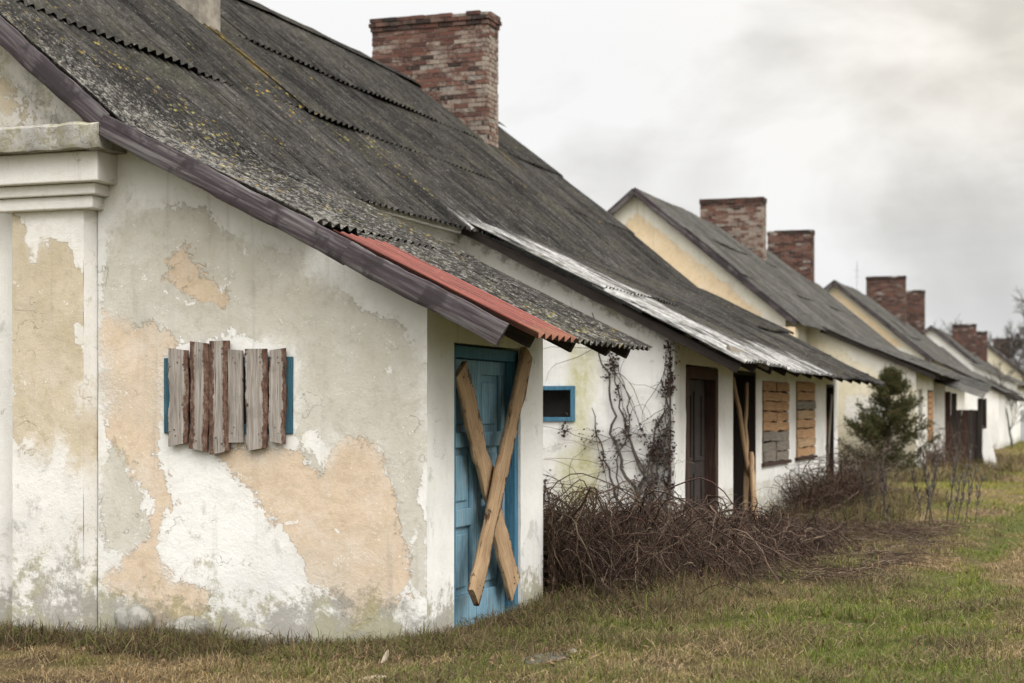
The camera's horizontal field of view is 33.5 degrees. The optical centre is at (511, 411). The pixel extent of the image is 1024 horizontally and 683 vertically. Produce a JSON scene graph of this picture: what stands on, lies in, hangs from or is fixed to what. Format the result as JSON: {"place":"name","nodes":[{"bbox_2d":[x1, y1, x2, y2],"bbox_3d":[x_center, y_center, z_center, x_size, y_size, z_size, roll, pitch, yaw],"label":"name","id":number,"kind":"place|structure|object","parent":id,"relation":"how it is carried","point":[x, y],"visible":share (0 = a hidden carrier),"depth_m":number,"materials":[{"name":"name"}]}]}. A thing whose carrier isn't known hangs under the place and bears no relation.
{"place":"outdoors","nodes":[
{"label":"outdoors","id":0,"kind":"place"},
{"bbox_2d":[0,439,1023,682],"bbox_3d":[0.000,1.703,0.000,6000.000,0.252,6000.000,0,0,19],"label":"ground","id":1,"kind":"structure","parent":0,"point":[1018,527],"depth_m":12.48,"materials":[{"name":"green plant"}]},
{"bbox_2d":[381,650,388,662],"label":"dead leaf","id":2,"kind":"object","parent":1,"relation":"on","point":[385,657],"visible":0.94,"depth_m":11.37,"materials":[{"name":"beige plant"}]},
{"bbox_2d":[0,0,885,646],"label":"farm house","id":3,"kind":"structure","parent":1,"relation":"on","point":[290,308],"depth_m":13.29,"materials":[{"name":"paint"}]},
{"bbox_2d":[164,340,292,454],"bbox_3d":[-2.162,-0.108,12.886,1.100,0.865,0.083,0,0,19],"label":"window","id":4,"kind":"structure","parent":3,"relation":"in","point":[221,393],"depth_m":12.85,"materials":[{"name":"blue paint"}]},
{"bbox_2d":[454,345,532,627],"bbox_3d":[-0.197,0.634,13.704,0.306,2.433,1.725,0,0,19],"label":"door","id":5,"kind":"structure","parent":3,"relation":"in","point":[490,385],"depth_m":13.64,"materials":[{"name":"blue paint"}]},
{"bbox_2d":[543,386,574,420],"bbox_3d":[0.494,-0.097,19.952,0.570,0.415,0.230,0,0,19],"label":"window","id":6,"kind":"structure","parent":3,"relation":"in","point":[557,400],"depth_m":20.01,"materials":[{"name":"blue paint"}]},
{"bbox_2d":[543,441,642,508],"bbox_3d":[0.676,0.941,19.726,1.838,1.222,0.100,0,0,20],"label":"climbing vine","id":7,"kind":"object","parent":3,"relation":"attached to","point":[569,475],"visible":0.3,"depth_m":19.75,"materials":[{"name":"brown plant"}]},
{"bbox_2d":[543,304,678,513],"bbox_3d":[0.851,0.441,19.657,2.274,3.466,0.144,0,0,19],"label":"climbing vine","id":8,"kind":"object","parent":3,"relation":"attached to","point":[666,461],"visible":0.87,"depth_m":19.44,"materials":[{"name":"grey plant"}]},
{"bbox_2d":[602,339,679,508],"bbox_3d":[1.440,0.375,19.459,0.980,2.474,0.125,0,0,19],"label":"climbing vine","id":9,"kind":"object","parent":3,"relation":"attached to","point":[668,428],"visible":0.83,"depth_m":19.41,"materials":[{"name":"grey plant"}]},
{"bbox_2d":[685,366,717,518],"bbox_3d":[2.219,0.555,20.739,0.235,2.190,1.700,0,0,19],"label":"door","id":10,"kind":"structure","parent":3,"relation":"in","point":[701,383],"depth_m":21.19,"materials":[{"name":"brown wood"}]},
{"bbox_2d":[761,381,791,466],"bbox_3d":[3.852,0.160,25.268,0.230,1.240,2.190,0,0,19],"label":"window","id":11,"kind":"structure","parent":3,"relation":"in","point":[775,399],"depth_m":25.15,"materials":[{"name":"brown wood"}]},
{"bbox_2d":[795,381,817,460],"bbox_3d":[4.720,0.138,27.735,0.230,1.265,1.860,0,0,19],"label":"window","id":12,"kind":"structure","parent":3,"relation":"in","point":[805,395],"depth_m":27.61,"materials":[{"name":"brown wood"}]},
{"bbox_2d":[5,550,1011,682],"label":"fallen leaves","id":13,"kind":"object","parent":1,"relation":"on","point":[438,656],"visible":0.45,"depth_m":11.76,"materials":[{"name":"brown plant"}]},
{"bbox_2d":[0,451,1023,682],"bbox_3d":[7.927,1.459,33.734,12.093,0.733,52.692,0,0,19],"label":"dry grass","id":14,"kind":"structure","parent":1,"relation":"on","point":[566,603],"depth_m":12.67,"materials":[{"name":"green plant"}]},
{"bbox_2d":[521,652,570,662],"bbox_3d":[0.264,1.678,11.571,0.364,0.045,0.570,0,0,19],"label":"flat stone","id":15,"kind":"object","parent":1,"relation":"on","point":[552,657],"visible":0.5,"depth_m":11.48,"materials":[{"name":"grey stone"}]},
{"bbox_2d":[542,430,878,606],"bbox_3d":[1.970,0.891,18.157,4.559,1.468,8.344,0,0,35],"label":"bramble heap","id":16,"kind":"object","parent":1,"relation":"on","point":[652,540],"visible":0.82,"depth_m":15.87,"materials":[{"name":"plant"}]},
{"bbox_2d":[734,377,750,499],"bbox_3d":[3.153,0.582,22.924,0.102,2.194,0.098,-6,15,21],"label":"wooden pole","id":17,"kind":"object","parent":1,"relation":"on","point":[741,432],"visible":0.66,"depth_m":22.82,"materials":[{"name":"brown wood"}]},
{"bbox_2d":[743,382,748,517],"bbox_3d":[3.181,0.589,23.151,0.089,2.279,0.097,-5,-31,17],"label":"wooden pole","id":18,"kind":"object","parent":1,"relation":"on","point":[745,419],"visible":0.72,"depth_m":23.26,"materials":[{"name":"brown wood"}]},
{"bbox_2d":[748,452,757,521],"bbox_3d":[3.232,1.065,22.758,0.103,1.170,0.100,-7,-29,16],"label":"wooden pole","id":19,"kind":"object","parent":1,"relation":"on","point":[752,485],"visible":0.63,"depth_m":22.80,"materials":[{"name":"brown wood"}]},
{"bbox_2d":[607,188,991,474],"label":"farm house","id":20,"kind":"structure","parent":1,"relation":"on","point":[717,247],"depth_m":45.04,"materials":[{"name":"beige paint"}]},
{"bbox_2d":[927,390,933,441],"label":"window","id":21,"kind":"structure","parent":20,"relation":"in","point":[930,394],"depth_m":47.05,"materials":[{"name":"brown wood"}]},
{"bbox_2d":[767,451,909,519],"bbox_3d":[5.403,1.103,26.654,1.719,0.998,9.938,0,0,19],"label":"bramble bush","id":22,"kind":"object","parent":1,"relation":"on","point":[819,491],"visible":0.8,"depth_m":25.62,"materials":[{"name":"plant"}]},
{"bbox_2d":[695,518,982,585],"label":"dead stems","id":23,"kind":"object","parent":1,"relation":"on","point":[899,532],"visible":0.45,"depth_m":18.89,"materials":[{"name":"plant"}]},
{"bbox_2d":[859,467,871,517],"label":"dead weed","id":24,"kind":"object","parent":1,"relation":"on","point":[862,479],"visible":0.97,"depth_m":24.84,"materials":[{"name":"brown plant"}]},
{"bbox_2d":[864,471,871,506],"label":"dead weed","id":25,"kind":"object","parent":1,"relation":"on","point":[868,490],"visible":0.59,"depth_m":26.10,"materials":[{"name":"brown plant"}]},
{"bbox_2d":[821,424,917,498],"bbox_3d":[6.594,0.907,30.472,1.431,1.387,4.689,0,0,19],"label":"bramble bush","id":26,"kind":"object","parent":1,"relation":"on","point":[889,483],"visible":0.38,"depth_m":30.07,"materials":[{"name":"plant"}]},
{"bbox_2d":[871,458,878,500],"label":"dead weed","id":27,"kind":"object","parent":1,"relation":"on","point":[874,476],"visible":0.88,"depth_m":27.24,"materials":[{"name":"brown plant"}]},
{"bbox_2d":[876,463,889,520],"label":"dead weed","id":28,"kind":"object","parent":1,"relation":"on","point":[882,491],"visible":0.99,"depth_m":23.35,"materials":[{"name":"brown plant"}]},
{"bbox_2d":[881,449,886,520],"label":"dead weed","id":29,"kind":"object","parent":1,"relation":"on","point":[883,469],"visible":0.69,"depth_m":24.50,"materials":[{"name":"brown plant"}]},
{"bbox_2d":[838,363,942,475],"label":"conifer","id":30,"kind":"object","parent":1,"relation":"on","point":[895,414],"visible":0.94,"depth_m":42.46,"materials":[{"name":"green plant"}]},
{"bbox_2d":[908,463,921,517],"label":"dead weed","id":31,"kind":"object","parent":1,"relation":"on","point":[915,488],"visible":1,"depth_m":25.78,"materials":[{"name":"brown plant"}]},
{"bbox_2d":[824,270,1023,448],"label":"farm house","id":32,"kind":"structure","parent":1,"relation":"on","point":[891,309],"depth_m":77.02,"materials":[{"name":"beige paint"}]},
{"bbox_2d":[916,446,932,522],"bbox_3d":[5.849,1.055,24.034,0.140,1.178,0.107,-8,-3,29],"label":"dead weed","id":33,"kind":"object","parent":1,"relation":"on","point":[925,481],"visible":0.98,"depth_m":24.02,"materials":[{"name":"brown plant"}]},
{"bbox_2d":[925,470,935,520],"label":"dead weed","id":34,"kind":"object","parent":1,"relation":"on","point":[932,480],"visible":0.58,"depth_m":24.75,"materials":[{"name":"brown plant"}]},
{"bbox_2d":[928,452,940,520],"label":"dead weed","id":35,"kind":"object","parent":1,"relation":"on","point":[935,483],"visible":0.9,"depth_m":24.36,"materials":[{"name":"brown plant"}]},
{"bbox_2d":[897,420,980,470],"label":"bramble bush","id":36,"kind":"object","parent":1,"relation":"on","point":[935,454],"visible":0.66,"depth_m":44.59,"materials":[{"name":"plant"}]},
{"bbox_2d":[946,450,959,522],"bbox_3d":[6.240,1.088,24.101,0.128,1.141,0.115,12,13,39],"label":"dead weed","id":37,"kind":"object","parent":1,"relation":"on","point":[953,481],"visible":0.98,"depth_m":24.09,"materials":[{"name":"brown plant"}]},
{"bbox_2d":[951,471,963,522],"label":"dead weed","id":38,"kind":"object","parent":1,"relation":"on","point":[956,499],"visible":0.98,"depth_m":23.50,"materials":[{"name":"brown plant"}]},
{"bbox_2d":[934,316,991,343],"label":"bare tree","id":39,"kind":"object","parent":1,"relation":"on","point":[949,327],"depth_m":170.60,"materials":[{"name":"grey plant"}]},
{"bbox_2d":[957,450,973,522],"bbox_3d":[6.608,1.080,24.781,0.124,1.139,0.119,7,6,14],"label":"dead weed","id":40,"kind":"object","parent":1,"relation":"on","point":[965,476],"visible":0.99,"depth_m":24.78,"materials":[{"name":"brown plant"}]},
{"bbox_2d":[925,324,1014,382],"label":"farm house","id":41,"kind":"structure","parent":1,"relation":"on","point":[965,344],"depth_m":114.18,"materials":[{"name":"white paint"}]},
{"bbox_2d":[965,466,977,524],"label":"dead weed","id":42,"kind":"object","parent":1,"relation":"on","point":[968,500],"visible":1,"depth_m":24.14,"materials":[{"name":"brown plant"}]},
{"bbox_2d":[975,474,984,523],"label":"dead weed","id":43,"kind":"object","parent":1,"relation":"on","point":[978,495],"visible":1,"depth_m":24.69,"materials":[{"name":"brown plant"}]},
{"bbox_2d":[982,428,996,466],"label":"leaning board","id":44,"kind":"object","parent":1,"relation":"on","point":[988,450],"visible":0.64,"depth_m":47.87,"materials":[{"name":"white paint"}]},
{"bbox_2d":[969,362,1023,441],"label":"outbuilding","id":45,"kind":"structure","parent":1,"relation":"on","point":[1008,383],"depth_m":92.31,"materials":[{"name":"white paint"}]},
{"bbox_2d":[983,356,1023,446],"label":"bare sapling","id":46,"kind":"object","parent":1,"relation":"on","point":[1007,399],"visible":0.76,"depth_m":79.30,"materials":[{"name":"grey plant"}]},
{"bbox_2d":[987,338,1023,383],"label":"farm house","id":47,"kind":"structure","parent":1,"relation":"on","point":[994,355],"depth_m":135.17,"materials":[{"name":"paint"}]},
{"bbox_2d":[989,287,1023,381],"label":"bare tree","id":48,"kind":"object","parent":1,"relation":"on","point":[1013,344],"visible":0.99,"depth_m":126.65,"materials":[{"name":"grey plant"}]},
{"bbox_2d":[992,320,1023,368],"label":"bare tree","id":49,"kind":"object","parent":1,"relation":"on","point":[1020,359],"visible":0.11,"depth_m":165.30,"materials":[{"name":"grey plant"}]},
{"bbox_2d":[1021,410,1023,440],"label":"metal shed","id":50,"kind":"structure","parent":1,"relation":"on","point":[1022,428],"depth_m":94.92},
{"bbox_2d":[253,0,1023,366],"label":"sky","id":51,"kind":"structure","parent":0,"point":[890,131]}
]}

